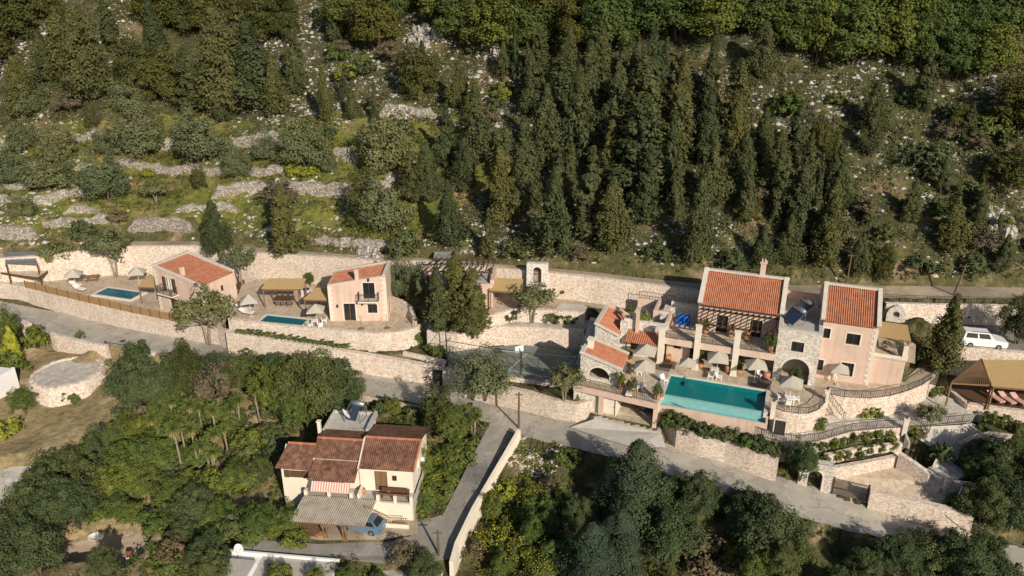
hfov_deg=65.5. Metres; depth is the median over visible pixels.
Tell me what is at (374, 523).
parked car
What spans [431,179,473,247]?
conifer tree
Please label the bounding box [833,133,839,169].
cypress tree
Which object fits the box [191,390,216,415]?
shrub
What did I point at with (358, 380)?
carob tree
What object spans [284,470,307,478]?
window
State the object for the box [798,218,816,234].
shrub
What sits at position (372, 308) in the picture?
window
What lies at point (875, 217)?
shrub
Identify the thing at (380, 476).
door
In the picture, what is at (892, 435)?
shrub
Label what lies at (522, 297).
olive tree
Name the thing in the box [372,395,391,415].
shrub
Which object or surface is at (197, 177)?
oak tree
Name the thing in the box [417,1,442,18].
oak tree
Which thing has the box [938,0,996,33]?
oak tree
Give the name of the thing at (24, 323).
arched gate
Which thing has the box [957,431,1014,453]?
bed wall
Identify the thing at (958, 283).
utility pole
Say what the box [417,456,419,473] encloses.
window
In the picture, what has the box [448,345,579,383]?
tennis court
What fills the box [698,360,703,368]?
terracotta pot
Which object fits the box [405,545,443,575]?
carob tree
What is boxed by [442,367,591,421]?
retaining wall
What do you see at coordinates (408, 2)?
oak tree
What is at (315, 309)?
parasol
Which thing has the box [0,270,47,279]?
timber deck
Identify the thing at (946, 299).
railing
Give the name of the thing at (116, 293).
swimming pool
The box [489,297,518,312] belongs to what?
pergola court
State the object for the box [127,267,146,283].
parasol
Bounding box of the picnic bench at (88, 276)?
[84,274,99,282]
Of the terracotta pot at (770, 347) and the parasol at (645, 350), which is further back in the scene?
the parasol at (645, 350)
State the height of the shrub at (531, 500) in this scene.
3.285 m
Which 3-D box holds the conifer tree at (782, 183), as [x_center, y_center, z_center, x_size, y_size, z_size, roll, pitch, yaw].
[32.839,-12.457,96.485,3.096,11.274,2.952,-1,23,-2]
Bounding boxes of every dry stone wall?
[0,182,38,189]
[0,186,86,204]
[0,224,39,240]
[28,128,108,142]
[34,22,45,29]
[42,212,118,228]
[62,205,99,214]
[72,163,95,170]
[112,33,135,41]
[116,158,285,177]
[127,216,195,233]
[161,136,174,151]
[176,201,239,213]
[211,171,399,199]
[231,130,281,149]
[315,235,402,250]
[331,145,359,164]
[379,103,436,118]
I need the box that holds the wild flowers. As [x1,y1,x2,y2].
[449,466,651,575]
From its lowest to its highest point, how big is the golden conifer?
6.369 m
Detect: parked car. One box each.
[338,513,386,535]
[638,406,652,412]
[961,326,1008,349]
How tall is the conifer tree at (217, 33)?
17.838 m
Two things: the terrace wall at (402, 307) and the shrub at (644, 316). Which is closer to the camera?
the shrub at (644, 316)
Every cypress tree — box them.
[511,26,520,81]
[525,41,529,67]
[697,156,706,185]
[711,22,720,78]
[815,155,824,206]
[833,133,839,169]
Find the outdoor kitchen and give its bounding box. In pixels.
[301,288,313,296]
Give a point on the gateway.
(437, 373)
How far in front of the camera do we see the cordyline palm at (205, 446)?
78.35 m
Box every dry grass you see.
[0,407,227,575]
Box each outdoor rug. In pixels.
[655,363,671,371]
[749,379,769,388]
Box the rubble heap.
[503,429,567,476]
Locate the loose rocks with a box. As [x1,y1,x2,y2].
[0,0,1023,276]
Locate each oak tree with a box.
[0,0,45,44]
[0,16,15,60]
[1,0,63,23]
[109,31,156,88]
[126,0,174,26]
[136,40,183,104]
[155,0,198,32]
[157,336,206,396]
[183,0,225,31]
[190,164,207,189]
[202,0,247,32]
[239,0,282,39]
[262,0,300,40]
[316,0,361,31]
[344,0,405,50]
[345,165,384,225]
[372,0,407,16]
[393,0,418,10]
[395,41,439,96]
[415,0,450,14]
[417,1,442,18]
[417,374,451,431]
[431,0,481,39]
[448,0,488,29]
[453,0,520,50]
[477,0,512,30]
[504,0,560,48]
[509,0,559,41]
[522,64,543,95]
[541,0,596,29]
[552,0,611,53]
[567,0,639,33]
[579,0,640,47]
[617,0,667,36]
[638,0,719,40]
[676,0,722,13]
[686,0,760,36]
[725,0,785,35]
[735,195,764,221]
[740,0,794,13]
[756,0,809,29]
[763,0,817,52]
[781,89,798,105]
[786,0,845,62]
[788,0,848,31]
[808,109,843,159]
[810,0,896,65]
[836,0,856,9]
[842,0,885,34]
[866,0,941,63]
[867,238,896,282]
[871,0,917,33]
[895,11,959,67]
[906,0,969,30]
[913,0,937,15]
[933,15,995,80]
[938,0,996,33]
[949,104,979,132]
[953,19,1023,76]
[979,0,1023,32]
[980,137,1023,192]
[989,61,1023,134]
[996,0,1023,9]
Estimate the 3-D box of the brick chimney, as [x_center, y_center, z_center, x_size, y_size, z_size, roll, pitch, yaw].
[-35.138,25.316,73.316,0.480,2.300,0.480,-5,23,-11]
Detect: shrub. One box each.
[0,349,32,370]
[0,416,25,440]
[19,324,50,348]
[51,90,84,114]
[67,219,101,240]
[67,393,79,404]
[73,329,85,338]
[86,503,107,523]
[104,207,128,225]
[134,508,170,538]
[140,167,155,177]
[144,542,174,565]
[147,449,175,482]
[150,552,190,575]
[151,533,193,572]
[155,445,184,469]
[158,452,196,482]
[164,454,186,472]
[165,442,203,469]
[176,464,219,486]
[180,424,208,444]
[180,437,224,470]
[181,514,222,533]
[184,442,225,465]
[186,359,244,404]
[186,397,210,425]
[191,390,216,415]
[199,467,234,495]
[202,406,235,430]
[203,398,246,426]
[211,517,237,536]
[212,407,254,429]
[219,437,259,463]
[219,503,246,539]
[225,427,262,453]
[225,461,260,492]
[234,515,274,549]
[237,466,270,489]
[245,424,276,447]
[249,402,278,420]
[249,454,272,465]
[255,437,285,459]
[256,179,300,206]
[259,422,290,441]
[259,427,291,447]
[279,526,309,549]
[284,162,302,175]
[299,166,320,175]
[319,126,338,138]
[319,144,337,159]
[325,42,351,60]
[331,62,358,81]
[334,39,354,51]
[343,57,377,74]
[345,52,376,68]
[361,93,382,103]
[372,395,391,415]
[373,41,400,61]
[385,229,423,261]
[388,537,416,571]
[390,47,406,60]
[391,117,407,130]
[397,405,419,421]
[412,132,425,142]
[414,332,423,342]
[415,492,433,517]
[416,474,440,492]
[418,488,447,508]
[420,480,454,500]
[422,343,433,351]
[426,219,446,238]
[426,462,448,483]
[428,468,459,485]
[429,345,447,358]
[431,449,458,469]
[433,459,464,479]
[435,437,465,459]
[443,443,477,471]
[451,435,479,456]
[457,117,467,125]
[460,534,492,561]
[464,110,492,128]
[465,43,479,53]
[467,145,490,162]
[480,103,500,121]
[482,139,511,158]
[486,98,505,111]
[488,80,520,101]
[488,126,517,147]
[488,478,521,501]
[493,51,521,69]
[500,241,528,259]
[517,509,543,540]
[520,494,561,514]
[538,474,565,495]
[538,535,577,573]
[539,485,577,523]
[553,446,582,468]
[570,245,591,261]
[615,371,625,384]
[624,377,637,388]
[627,349,632,358]
[640,310,650,320]
[642,243,680,262]
[652,381,663,395]
[660,409,683,429]
[670,413,691,430]
[681,531,738,575]
[683,416,699,435]
[689,420,709,438]
[695,255,705,263]
[699,350,705,360]
[701,318,710,328]
[706,423,720,439]
[715,428,730,441]
[717,246,748,271]
[724,426,742,446]
[727,323,734,331]
[736,432,754,447]
[737,359,743,369]
[744,433,767,453]
[753,177,787,203]
[756,185,782,204]
[762,331,777,345]
[762,440,775,454]
[766,92,804,115]
[769,440,784,457]
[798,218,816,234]
[801,141,824,157]
[803,103,819,116]
[814,417,827,431]
[818,441,829,454]
[820,454,831,460]
[822,232,857,254]
[825,92,848,104]
[829,438,840,449]
[833,451,843,463]
[839,436,852,448]
[842,450,852,460]
[849,432,860,443]
[851,196,881,214]
[854,446,864,458]
[859,210,880,224]
[860,407,876,419]
[861,432,873,441]
[864,443,874,455]
[872,224,898,241]
[873,407,884,418]
[873,430,883,439]
[875,441,886,452]
[884,429,897,439]
[889,439,899,450]
[894,142,949,167]
[898,91,914,104]
[904,255,945,278]
[908,426,923,438]
[911,161,947,181]
[914,427,927,440]
[924,196,949,217]
[924,456,935,465]
[925,144,955,164]
[926,441,956,461]
[929,387,942,397]
[931,119,963,139]
[940,101,965,118]
[942,498,958,509]
[950,181,998,203]
[950,492,976,513]
[958,252,989,279]
[960,438,991,461]
[962,130,987,148]
[967,134,995,150]
[969,224,1004,255]
[976,113,1015,136]
[976,422,988,430]
[979,411,999,425]
[984,126,1019,145]
[998,414,1018,428]
[1002,215,1018,226]
[1007,420,1023,433]
[1015,216,1023,228]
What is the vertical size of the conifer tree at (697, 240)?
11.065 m
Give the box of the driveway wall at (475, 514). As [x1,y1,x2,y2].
[449,429,520,575]
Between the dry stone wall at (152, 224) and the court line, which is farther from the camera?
the dry stone wall at (152, 224)
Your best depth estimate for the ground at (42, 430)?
96.31 m
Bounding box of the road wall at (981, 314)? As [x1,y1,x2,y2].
[882,302,1016,324]
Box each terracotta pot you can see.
[315,531,322,538]
[618,381,624,389]
[665,354,671,361]
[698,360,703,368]
[702,326,708,333]
[724,363,730,373]
[727,329,734,337]
[736,368,742,375]
[743,331,750,340]
[763,370,770,379]
[767,344,772,351]
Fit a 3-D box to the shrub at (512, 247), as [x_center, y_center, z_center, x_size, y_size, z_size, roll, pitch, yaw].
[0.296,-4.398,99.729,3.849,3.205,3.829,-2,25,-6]
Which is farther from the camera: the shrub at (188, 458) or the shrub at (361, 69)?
the shrub at (361, 69)
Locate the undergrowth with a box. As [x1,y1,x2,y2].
[72,333,1023,575]
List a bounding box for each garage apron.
[571,419,664,446]
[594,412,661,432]
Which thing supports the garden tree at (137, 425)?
on the ground at (42, 430)
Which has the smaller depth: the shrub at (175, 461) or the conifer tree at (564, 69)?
the shrub at (175, 461)
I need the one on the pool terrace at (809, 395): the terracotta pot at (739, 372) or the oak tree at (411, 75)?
the terracotta pot at (739, 372)
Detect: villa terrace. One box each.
[11,275,238,326]
[232,279,418,330]
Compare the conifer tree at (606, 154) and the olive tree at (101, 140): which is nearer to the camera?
the conifer tree at (606, 154)
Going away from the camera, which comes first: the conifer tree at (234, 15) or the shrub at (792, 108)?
the shrub at (792, 108)
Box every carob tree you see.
[0,462,62,515]
[0,498,56,538]
[0,507,67,575]
[0,515,49,558]
[8,472,95,533]
[24,447,94,487]
[46,474,102,532]
[59,452,114,501]
[81,424,126,464]
[85,541,120,575]
[99,339,180,417]
[161,512,201,546]
[165,476,223,524]
[182,526,233,573]
[187,543,232,575]
[195,349,242,387]
[226,347,269,391]
[241,455,273,484]
[249,349,302,393]
[268,346,347,419]
[300,356,363,411]
[336,361,366,396]
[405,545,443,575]
[534,505,561,538]
[559,490,596,534]
[631,476,684,527]
[636,494,708,570]
[668,468,723,518]
[721,479,776,540]
[732,491,816,563]
[757,539,809,575]
[783,434,820,481]
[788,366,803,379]
[819,563,856,575]
[842,546,885,575]
[871,525,925,575]
[899,526,964,575]
[928,525,1002,575]
[951,473,1017,533]
[958,449,988,480]
[962,533,1023,575]
[968,432,1023,476]
[980,473,1023,532]
[990,430,1023,480]
[993,298,1023,343]
[996,467,1023,506]
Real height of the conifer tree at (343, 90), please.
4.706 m
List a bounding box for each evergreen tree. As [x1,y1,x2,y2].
[554,522,620,575]
[591,438,673,550]
[599,507,646,575]
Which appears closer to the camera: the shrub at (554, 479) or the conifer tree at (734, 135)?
the shrub at (554, 479)
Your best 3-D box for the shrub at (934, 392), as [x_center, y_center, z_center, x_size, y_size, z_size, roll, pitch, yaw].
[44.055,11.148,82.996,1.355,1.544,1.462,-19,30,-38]
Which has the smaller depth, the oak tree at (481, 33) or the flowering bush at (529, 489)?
the flowering bush at (529, 489)
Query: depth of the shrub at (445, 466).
78.15 m
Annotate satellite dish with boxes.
[87,530,103,540]
[234,544,243,557]
[342,409,351,418]
[814,299,820,313]
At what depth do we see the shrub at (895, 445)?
77.14 m
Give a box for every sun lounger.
[68,280,81,285]
[72,284,86,290]
[235,303,251,309]
[238,307,254,314]
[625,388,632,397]
[986,389,1005,404]
[997,390,1016,405]
[1009,392,1023,407]
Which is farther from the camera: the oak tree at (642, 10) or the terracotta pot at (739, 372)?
the oak tree at (642, 10)
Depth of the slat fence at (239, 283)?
107.47 m
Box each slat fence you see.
[24,280,179,320]
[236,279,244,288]
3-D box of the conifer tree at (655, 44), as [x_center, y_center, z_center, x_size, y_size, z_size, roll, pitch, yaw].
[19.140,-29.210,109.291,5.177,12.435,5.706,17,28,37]
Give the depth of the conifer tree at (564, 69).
111.86 m
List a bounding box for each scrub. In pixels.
[0,0,1023,276]
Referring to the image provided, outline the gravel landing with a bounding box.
[555,303,587,310]
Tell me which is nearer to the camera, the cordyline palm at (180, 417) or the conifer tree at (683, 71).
the cordyline palm at (180, 417)
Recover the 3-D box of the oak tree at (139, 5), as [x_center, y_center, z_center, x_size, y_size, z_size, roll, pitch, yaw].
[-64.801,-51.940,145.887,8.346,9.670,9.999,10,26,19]
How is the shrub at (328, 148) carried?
on the hillside
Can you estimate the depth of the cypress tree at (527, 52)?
118.62 m
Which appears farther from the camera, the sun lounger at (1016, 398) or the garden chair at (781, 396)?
the sun lounger at (1016, 398)
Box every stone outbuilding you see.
[579,336,629,385]
[594,301,628,347]
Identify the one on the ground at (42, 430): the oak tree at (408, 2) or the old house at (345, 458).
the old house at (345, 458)
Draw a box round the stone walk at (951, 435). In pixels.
[907,423,982,467]
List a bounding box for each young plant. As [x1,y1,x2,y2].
[257,330,265,336]
[505,311,517,322]
[546,313,563,324]
[565,315,577,324]
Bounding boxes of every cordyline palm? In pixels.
[142,409,169,437]
[151,393,179,412]
[159,421,171,447]
[163,418,182,463]
[164,395,201,444]
[169,412,188,446]
[180,419,201,469]
[190,400,205,434]
[190,424,223,466]
[202,401,221,445]
[218,422,229,456]
[222,390,246,419]
[246,383,260,423]
[435,414,460,442]
[461,406,483,434]
[627,304,633,317]
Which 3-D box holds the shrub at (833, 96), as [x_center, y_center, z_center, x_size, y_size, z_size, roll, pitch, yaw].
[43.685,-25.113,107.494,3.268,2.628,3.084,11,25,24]
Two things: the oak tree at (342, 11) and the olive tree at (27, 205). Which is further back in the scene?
the oak tree at (342, 11)
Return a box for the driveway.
[241,422,514,565]
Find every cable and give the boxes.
[103,502,434,529]
[439,392,518,526]
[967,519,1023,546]
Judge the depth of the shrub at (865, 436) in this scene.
77.31 m
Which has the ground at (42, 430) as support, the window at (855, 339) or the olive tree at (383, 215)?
the olive tree at (383, 215)
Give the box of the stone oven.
[885,301,905,322]
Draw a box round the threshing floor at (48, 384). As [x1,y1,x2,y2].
[25,356,106,406]
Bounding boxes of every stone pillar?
[769,398,777,419]
[824,387,830,406]
[901,415,910,435]
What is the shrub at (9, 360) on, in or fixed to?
on the ground at (42, 430)
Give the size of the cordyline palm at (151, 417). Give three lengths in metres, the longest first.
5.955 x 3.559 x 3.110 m
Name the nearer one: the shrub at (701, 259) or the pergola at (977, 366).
the pergola at (977, 366)
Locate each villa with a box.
[151,250,236,321]
[327,260,392,320]
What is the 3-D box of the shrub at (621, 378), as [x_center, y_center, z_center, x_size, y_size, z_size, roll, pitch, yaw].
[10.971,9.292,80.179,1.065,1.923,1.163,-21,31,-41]
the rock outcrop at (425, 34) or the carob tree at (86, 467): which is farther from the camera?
the rock outcrop at (425, 34)
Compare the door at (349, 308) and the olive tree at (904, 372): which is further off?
the door at (349, 308)
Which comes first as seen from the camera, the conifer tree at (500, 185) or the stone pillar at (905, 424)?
the stone pillar at (905, 424)
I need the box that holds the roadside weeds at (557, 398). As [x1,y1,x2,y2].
[111,234,909,549]
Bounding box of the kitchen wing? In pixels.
[620,291,672,359]
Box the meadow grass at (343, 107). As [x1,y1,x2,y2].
[0,78,543,258]
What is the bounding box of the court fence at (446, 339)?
[445,328,580,384]
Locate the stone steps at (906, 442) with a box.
[902,433,909,448]
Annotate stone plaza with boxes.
[427,320,588,332]
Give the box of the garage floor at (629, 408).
[591,402,652,425]
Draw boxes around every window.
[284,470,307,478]
[366,303,378,313]
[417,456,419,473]
[630,343,638,348]
[789,340,805,353]
[817,358,825,371]
[822,327,832,339]
[839,361,855,377]
[844,332,862,346]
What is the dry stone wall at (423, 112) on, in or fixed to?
on the hillside
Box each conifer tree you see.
[0,54,47,118]
[26,30,56,82]
[37,4,66,78]
[56,2,124,102]
[83,100,101,128]
[97,0,119,52]
[138,0,169,55]
[174,47,205,117]
[191,4,249,114]
[199,200,234,254]
[210,81,233,121]
[228,0,242,39]
[229,14,281,108]
[257,55,293,116]
[269,183,308,257]
[281,28,310,94]
[317,66,336,121]
[325,2,349,40]
[336,71,348,99]
[343,88,364,120]
[369,92,378,121]
[396,151,426,201]
[405,122,415,135]
[411,141,444,201]
[416,40,425,64]
[418,254,468,330]
[425,266,450,332]
[431,103,457,167]
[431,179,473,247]
[442,59,469,108]
[446,137,483,193]
[450,267,491,337]
[452,82,499,165]
[461,77,482,114]
[478,207,496,258]
[487,145,519,226]
[491,41,512,75]
[504,115,544,215]
[516,166,575,259]
[518,52,543,113]
[530,37,576,122]
[530,82,565,171]
[531,29,551,76]
[555,64,604,163]
[556,24,580,69]
[560,142,578,207]
[573,145,603,240]
[577,39,609,116]
[588,119,626,193]
[594,72,627,161]
[594,177,636,253]
[595,25,614,82]
[603,95,666,202]
[607,59,629,99]
[612,54,682,153]
[624,35,646,83]
[625,145,660,224]
[635,28,668,107]
[653,114,687,200]
[660,81,698,162]
[661,36,673,84]
[663,52,696,118]
[668,147,685,216]
[673,176,717,262]
[674,45,684,83]
[688,89,723,161]
[695,36,719,117]
[700,42,720,86]
[701,138,736,206]
[716,57,752,129]
[719,95,754,160]
[726,130,757,193]
[732,157,758,223]
[744,20,778,78]
[747,224,780,269]
[751,106,775,168]
[752,129,795,191]
[767,139,790,224]
[773,214,807,264]
[779,164,819,238]
[786,104,810,169]
[796,132,818,191]
[807,191,844,268]
[814,178,855,243]
[822,144,852,199]
[842,185,856,206]
[845,233,873,277]
[853,81,896,131]
[854,109,884,155]
[878,114,886,130]
[898,183,925,222]
[909,53,939,110]
[913,292,967,375]
[918,100,931,111]
[932,159,950,191]
[933,198,974,254]
[956,101,978,144]
[964,189,991,225]
[977,166,988,184]
[989,234,1019,272]
[993,214,1003,234]
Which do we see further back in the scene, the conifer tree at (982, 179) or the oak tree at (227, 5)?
the oak tree at (227, 5)
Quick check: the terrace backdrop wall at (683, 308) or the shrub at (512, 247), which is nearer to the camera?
the terrace backdrop wall at (683, 308)
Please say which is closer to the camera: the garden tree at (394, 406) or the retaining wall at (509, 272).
the garden tree at (394, 406)
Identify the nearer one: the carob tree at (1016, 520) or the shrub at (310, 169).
the carob tree at (1016, 520)
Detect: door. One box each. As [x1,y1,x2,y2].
[164,276,172,291]
[169,298,179,312]
[342,302,356,320]
[361,282,376,298]
[374,471,387,489]
[388,296,390,316]
[433,370,442,385]
[604,398,615,414]
[705,350,729,357]
[714,313,729,332]
[739,355,763,363]
[748,318,763,337]
[772,417,787,435]
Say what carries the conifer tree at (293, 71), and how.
on the hillside
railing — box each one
[577,377,656,401]
[671,402,901,442]
[776,396,825,413]
[828,371,934,398]
[829,393,845,419]
[883,294,1023,303]
[908,414,974,426]
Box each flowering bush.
[470,517,522,557]
[498,498,525,530]
[498,526,551,571]
[513,476,551,506]
[519,547,560,575]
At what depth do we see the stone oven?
89.93 m
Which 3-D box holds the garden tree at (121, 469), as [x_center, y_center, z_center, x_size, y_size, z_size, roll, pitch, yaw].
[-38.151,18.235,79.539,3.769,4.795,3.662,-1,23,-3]
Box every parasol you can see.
[63,269,83,288]
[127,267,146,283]
[240,294,257,316]
[306,304,324,325]
[634,359,655,385]
[635,344,656,358]
[679,358,696,378]
[708,351,728,376]
[745,358,767,382]
[780,376,803,400]
[830,363,848,385]
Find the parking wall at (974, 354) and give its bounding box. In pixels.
[947,345,1023,377]
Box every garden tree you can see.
[0,303,21,347]
[4,383,37,414]
[62,438,96,475]
[88,454,145,499]
[96,488,129,521]
[99,435,146,471]
[101,407,141,444]
[114,449,145,483]
[114,500,145,525]
[122,405,170,442]
[123,426,178,471]
[128,457,167,499]
[148,474,195,513]
[153,385,184,409]
[158,505,176,523]
[175,392,202,418]
[201,492,236,521]
[211,480,224,494]
[218,417,238,437]
[219,455,247,487]
[239,499,279,537]
[244,355,299,415]
[263,521,282,538]
[264,558,292,575]
[266,500,300,531]
[269,380,316,431]
[302,563,327,575]
[303,272,313,285]
[334,564,357,575]
[370,567,388,575]
[383,395,400,418]
[420,444,432,474]
[435,399,478,441]
[479,492,506,519]
[490,543,519,575]
[519,504,553,544]
[722,536,745,566]
[738,544,774,575]
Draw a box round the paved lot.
[830,467,944,503]
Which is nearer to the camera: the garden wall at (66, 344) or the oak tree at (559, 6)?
the garden wall at (66, 344)
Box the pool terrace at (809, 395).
[575,355,933,413]
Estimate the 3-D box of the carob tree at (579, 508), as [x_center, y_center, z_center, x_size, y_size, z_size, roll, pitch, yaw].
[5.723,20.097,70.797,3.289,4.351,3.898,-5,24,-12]
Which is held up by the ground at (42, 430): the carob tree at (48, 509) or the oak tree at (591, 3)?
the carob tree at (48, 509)
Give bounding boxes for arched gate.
[19,319,34,337]
[526,261,548,297]
[797,459,834,493]
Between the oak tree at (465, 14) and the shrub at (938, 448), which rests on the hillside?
the oak tree at (465, 14)
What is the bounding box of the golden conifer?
[1,325,24,367]
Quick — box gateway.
[433,360,446,385]
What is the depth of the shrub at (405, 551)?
68.58 m
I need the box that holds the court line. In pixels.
[466,349,575,376]
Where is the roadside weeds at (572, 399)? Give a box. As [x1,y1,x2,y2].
[116,235,917,558]
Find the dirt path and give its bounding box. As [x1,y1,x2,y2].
[42,531,149,569]
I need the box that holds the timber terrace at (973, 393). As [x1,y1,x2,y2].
[947,374,1023,408]
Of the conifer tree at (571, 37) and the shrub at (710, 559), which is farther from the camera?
the conifer tree at (571, 37)
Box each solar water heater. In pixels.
[343,399,366,422]
[782,305,806,326]
[789,297,814,317]
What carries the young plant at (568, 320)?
on the ground at (42, 430)
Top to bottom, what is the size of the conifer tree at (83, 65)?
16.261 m
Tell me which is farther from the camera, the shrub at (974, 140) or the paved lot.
the shrub at (974, 140)
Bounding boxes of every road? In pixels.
[0,241,1023,298]
[0,301,1023,574]
[0,466,32,508]
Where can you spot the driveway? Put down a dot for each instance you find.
(451, 525)
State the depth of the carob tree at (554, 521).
70.12 m
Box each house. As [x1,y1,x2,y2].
[0,367,19,398]
[223,549,339,575]
[275,409,429,528]
[370,570,442,575]
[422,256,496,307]
[656,258,910,386]
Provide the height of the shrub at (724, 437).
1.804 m
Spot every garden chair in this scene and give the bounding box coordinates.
[636,381,643,388]
[660,373,667,382]
[715,371,721,379]
[756,370,763,378]
[777,391,785,399]
[784,401,791,408]
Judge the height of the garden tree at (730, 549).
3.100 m
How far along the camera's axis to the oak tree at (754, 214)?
97.15 m
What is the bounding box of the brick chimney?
[125,551,132,564]
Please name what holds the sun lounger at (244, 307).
on the villa terrace at (396, 321)
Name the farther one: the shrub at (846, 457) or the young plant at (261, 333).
the young plant at (261, 333)
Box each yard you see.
[310,514,417,539]
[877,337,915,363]
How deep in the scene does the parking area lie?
88.54 m
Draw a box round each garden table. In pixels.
[274,296,294,301]
[711,367,718,373]
[784,395,794,405]
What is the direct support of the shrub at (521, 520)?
on the ground at (42, 430)
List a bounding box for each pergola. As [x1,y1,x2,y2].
[3,251,42,284]
[138,274,154,303]
[261,278,306,308]
[304,288,328,316]
[489,278,522,311]
[945,359,991,407]
[982,360,1023,409]
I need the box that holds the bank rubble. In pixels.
[21,207,1023,282]
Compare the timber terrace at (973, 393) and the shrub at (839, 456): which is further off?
the timber terrace at (973, 393)
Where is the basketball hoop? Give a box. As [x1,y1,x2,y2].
[515,345,522,373]
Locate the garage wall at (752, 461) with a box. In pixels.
[662,417,778,481]
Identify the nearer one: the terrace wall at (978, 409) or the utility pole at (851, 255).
the terrace wall at (978, 409)
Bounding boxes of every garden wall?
[50,331,110,359]
[140,351,167,359]
[359,395,422,413]
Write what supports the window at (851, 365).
in the house at (846, 325)
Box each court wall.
[427,325,583,356]
[447,366,572,388]
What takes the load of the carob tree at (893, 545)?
on the ground at (42, 430)
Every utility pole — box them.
[433,530,441,555]
[515,392,522,428]
[845,253,854,283]
[953,264,968,295]
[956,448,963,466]
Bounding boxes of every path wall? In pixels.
[403,351,444,366]
[764,425,903,462]
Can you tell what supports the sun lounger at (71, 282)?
on the villa terrace at (150, 300)
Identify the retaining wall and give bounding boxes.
[0,245,257,288]
[0,282,229,347]
[226,330,440,383]
[255,252,491,284]
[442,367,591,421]
[495,266,540,290]
[548,271,699,316]
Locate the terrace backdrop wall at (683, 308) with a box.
[660,300,698,322]
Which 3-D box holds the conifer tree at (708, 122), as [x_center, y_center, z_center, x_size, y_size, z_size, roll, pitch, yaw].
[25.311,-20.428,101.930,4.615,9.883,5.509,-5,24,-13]
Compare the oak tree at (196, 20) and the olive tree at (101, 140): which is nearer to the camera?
the olive tree at (101, 140)
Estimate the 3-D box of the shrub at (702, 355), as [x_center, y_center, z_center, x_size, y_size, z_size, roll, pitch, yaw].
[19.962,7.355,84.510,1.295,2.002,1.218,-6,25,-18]
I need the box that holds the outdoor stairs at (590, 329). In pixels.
[576,317,596,365]
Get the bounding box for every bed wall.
[824,441,902,463]
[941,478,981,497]
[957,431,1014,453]
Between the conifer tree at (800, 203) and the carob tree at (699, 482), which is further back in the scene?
the conifer tree at (800, 203)
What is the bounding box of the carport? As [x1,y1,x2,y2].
[289,495,376,541]
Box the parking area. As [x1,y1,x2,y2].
[930,323,1023,350]
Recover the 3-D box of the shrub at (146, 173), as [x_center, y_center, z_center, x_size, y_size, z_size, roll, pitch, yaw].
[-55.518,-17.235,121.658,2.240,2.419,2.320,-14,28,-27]
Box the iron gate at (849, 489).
[831,477,870,500]
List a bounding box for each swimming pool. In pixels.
[91,286,146,301]
[257,314,311,325]
[658,373,769,436]
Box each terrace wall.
[228,316,420,351]
[391,296,416,325]
[483,307,584,325]
[946,386,968,408]
[966,402,1023,422]
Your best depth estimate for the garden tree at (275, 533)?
71.33 m
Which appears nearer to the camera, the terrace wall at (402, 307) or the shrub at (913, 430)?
the shrub at (913, 430)
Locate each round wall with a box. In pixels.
[769,394,825,433]
[825,369,939,417]
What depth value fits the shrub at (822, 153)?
101.13 m
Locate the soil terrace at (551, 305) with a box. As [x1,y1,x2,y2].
[482,292,625,312]
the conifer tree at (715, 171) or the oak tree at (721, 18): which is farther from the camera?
the oak tree at (721, 18)
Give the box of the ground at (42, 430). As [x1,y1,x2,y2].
[0,62,1023,575]
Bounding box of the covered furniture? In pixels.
[676,313,689,325]
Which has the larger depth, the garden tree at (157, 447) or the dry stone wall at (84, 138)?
the dry stone wall at (84, 138)
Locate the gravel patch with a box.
[652,372,667,387]
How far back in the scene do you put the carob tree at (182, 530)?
72.03 m
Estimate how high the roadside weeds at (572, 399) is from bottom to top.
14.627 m
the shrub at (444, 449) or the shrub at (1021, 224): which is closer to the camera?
the shrub at (444, 449)
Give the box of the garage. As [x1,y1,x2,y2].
[573,384,660,428]
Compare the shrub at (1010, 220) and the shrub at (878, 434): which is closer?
the shrub at (878, 434)
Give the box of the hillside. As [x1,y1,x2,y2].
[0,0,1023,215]
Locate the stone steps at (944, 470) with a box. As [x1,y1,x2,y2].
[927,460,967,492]
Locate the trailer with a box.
[433,251,454,261]
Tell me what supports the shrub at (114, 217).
on the ground at (42, 430)
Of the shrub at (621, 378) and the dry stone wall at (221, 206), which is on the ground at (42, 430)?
the dry stone wall at (221, 206)
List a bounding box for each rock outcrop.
[355,244,383,258]
[390,113,414,121]
[406,22,443,49]
[474,39,499,55]
[981,204,1017,239]
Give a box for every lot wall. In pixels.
[832,454,897,481]
[867,488,973,535]
[895,452,930,484]
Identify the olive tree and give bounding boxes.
[0,77,52,116]
[0,141,31,184]
[2,114,41,152]
[2,189,37,217]
[16,142,74,190]
[32,120,77,157]
[34,237,77,262]
[72,148,133,202]
[78,225,133,277]
[88,123,121,155]
[102,73,152,117]
[105,106,167,158]
[136,179,167,204]
[167,101,233,164]
[169,280,237,345]
[217,243,256,284]
[218,141,253,178]
[248,128,278,161]
[273,116,334,168]
[316,151,336,172]
[345,100,421,172]
[354,170,416,232]
[383,250,409,297]
[399,255,427,300]
[448,342,515,400]
[505,280,558,322]
[549,360,586,400]
[881,340,908,378]
[914,401,947,432]
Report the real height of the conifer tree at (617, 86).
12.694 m

